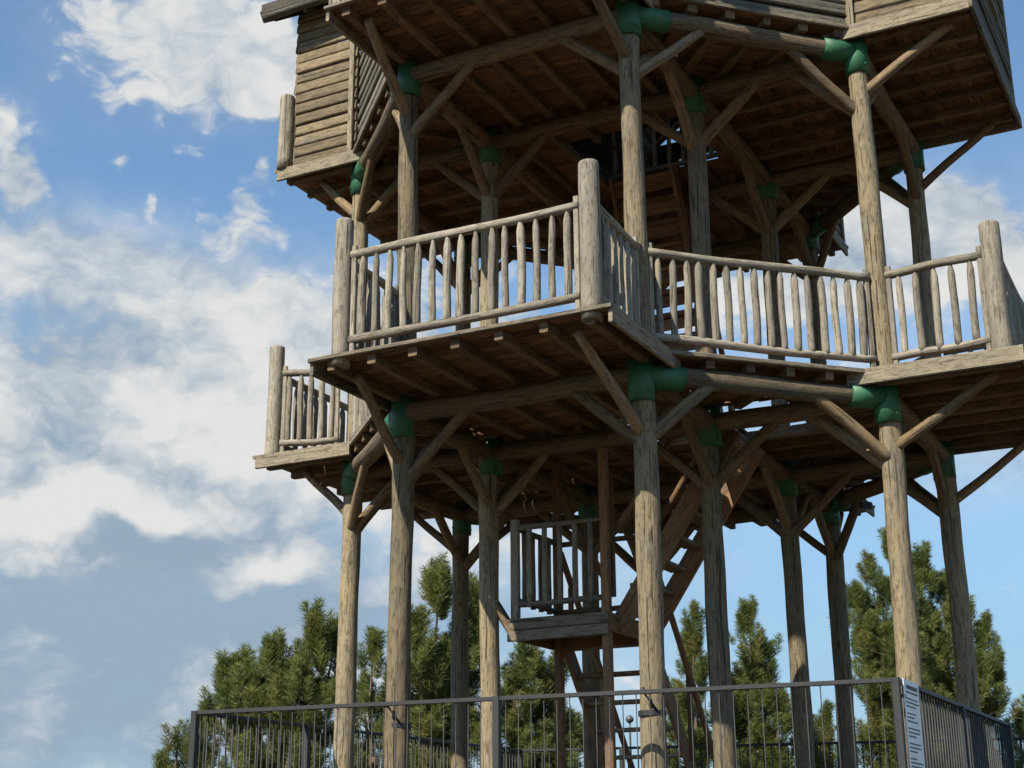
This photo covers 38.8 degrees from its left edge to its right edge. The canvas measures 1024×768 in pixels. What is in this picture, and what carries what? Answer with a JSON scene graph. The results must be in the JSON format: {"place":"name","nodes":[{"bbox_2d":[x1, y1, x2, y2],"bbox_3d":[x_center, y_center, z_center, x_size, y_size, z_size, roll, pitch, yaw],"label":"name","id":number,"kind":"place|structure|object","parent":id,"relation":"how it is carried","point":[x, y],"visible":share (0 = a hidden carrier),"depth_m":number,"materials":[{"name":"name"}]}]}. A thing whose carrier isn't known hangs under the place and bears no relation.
{"place":"outdoors","nodes":[
{"label":"outdoors","id":0,"kind":"place"},
{"bbox_2d":[0,0,1023,767],"label":"sky","id":1,"kind":"structure","parent":0,"point":[154,257],"materials":[{"name":"blue"}]},
{"bbox_3d":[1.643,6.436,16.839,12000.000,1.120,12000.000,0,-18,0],"label":"ground","id":2,"kind":"structure","parent":0,"visible":0},
{"bbox_2d":[150,685,222,767],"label":"pine tree","id":3,"kind":"object","parent":2,"relation":"on","point":[162,760],"visible":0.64,"depth_m":29.18,"materials":[{"name":"green plant"}]},
{"bbox_2d":[203,596,338,767],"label":"pine tree","id":4,"kind":"object","parent":2,"relation":"on","point":[242,680],"visible":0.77,"depth_m":26.31,"materials":[{"name":"green plant"}]},
{"bbox_2d":[188,711,522,767],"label":"iron fence","id":5,"kind":"object","parent":2,"relation":"on","point":[306,760],"visible":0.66,"depth_m":17.03,"materials":[{"name":"black metal"}]},
{"bbox_2d":[329,625,386,767],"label":"pine tree","id":6,"kind":"object","parent":2,"relation":"on","point":[366,692],"visible":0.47,"depth_m":28.51,"materials":[{"name":"green plant"}]},
{"bbox_2d":[368,550,507,767],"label":"pine tree","id":7,"kind":"object","parent":2,"relation":"on","point":[431,661],"visible":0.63,"depth_m":26.91,"materials":[{"name":"green plant"}]},
{"bbox_2d":[472,642,602,767],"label":"pine tree","id":8,"kind":"object","parent":2,"relation":"on","point":[526,671],"visible":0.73,"depth_m":27.67,"materials":[{"name":"green plant"}]},
{"bbox_2d":[188,677,906,767],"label":"iron fence","id":9,"kind":"object","parent":2,"relation":"on","point":[496,736],"visible":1,"depth_m":13.64,"materials":[{"name":"grey metal"}]},
{"bbox_2d":[626,715,633,754],"bbox_3d":[2.145,7.435,25.963,0.150,2.967,0.150,0,-18,0],"label":"lamp post","id":10,"kind":"object","parent":2,"relation":"on","point":[629,719],"visible":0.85,"depth_m":26.32,"materials":[{"name":"silver metal"}]},
{"bbox_2d":[252,0,1023,767],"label":"lookout tower","id":11,"kind":"structure","parent":2,"relation":"on","point":[472,132],"depth_m":17.18,"materials":[{"name":"brown wood"}]},
{"bbox_2d":[858,498,872,509],"bbox_3d":[4.799,1.525,19.733,0.178,0.369,0.116,6,-19,-20],"label":"floodlight","id":12,"kind":"object","parent":11,"relation":"attached to","point":[864,504],"visible":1,"depth_m":19.65,"materials":[{"name":"metal"}]},
{"bbox_2d":[666,598,712,767],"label":"pine tree","id":13,"kind":"object","parent":2,"relation":"on","point":[692,636],"visible":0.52,"depth_m":34.49,"materials":[{"name":"green plant"}]},
{"bbox_2d":[702,593,816,767],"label":"pine tree","id":14,"kind":"object","parent":2,"relation":"on","point":[757,665],"visible":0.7,"depth_m":35.06,"materials":[{"name":"green plant"}]},
{"bbox_2d":[520,737,1023,767],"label":"iron fence","id":15,"kind":"object","parent":2,"relation":"on","point":[621,752],"visible":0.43,"depth_m":22.47,"materials":[{"name":"black metal"}]},
{"bbox_2d":[790,698,838,767],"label":"pine tree","id":16,"kind":"object","parent":2,"relation":"on","point":[829,734],"visible":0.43,"depth_m":35.98,"materials":[{"name":"green plant"}]},
{"bbox_2d":[827,526,1023,767],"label":"pine tree","id":17,"kind":"object","parent":2,"relation":"on","point":[873,643],"visible":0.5,"depth_m":35.34,"materials":[{"name":"green plant"}]},
{"bbox_2d":[891,677,1015,767],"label":"iron fence","id":18,"kind":"object","parent":2,"relation":"on","point":[963,711],"visible":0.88,"depth_m":14.70,"materials":[{"name":"grey metal"}]},
{"bbox_2d":[902,678,924,767],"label":"notice board","id":19,"kind":"object","parent":18,"relation":"attached to","point":[910,695],"visible":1,"depth_m":12.65,"materials":[{"name":"white metal"}]},
{"bbox_2d":[995,693,1023,767],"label":"pine tree","id":20,"kind":"object","parent":2,"relation":"on","point":[1017,727],"visible":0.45,"depth_m":37.96,"materials":[{"name":"green plant"}]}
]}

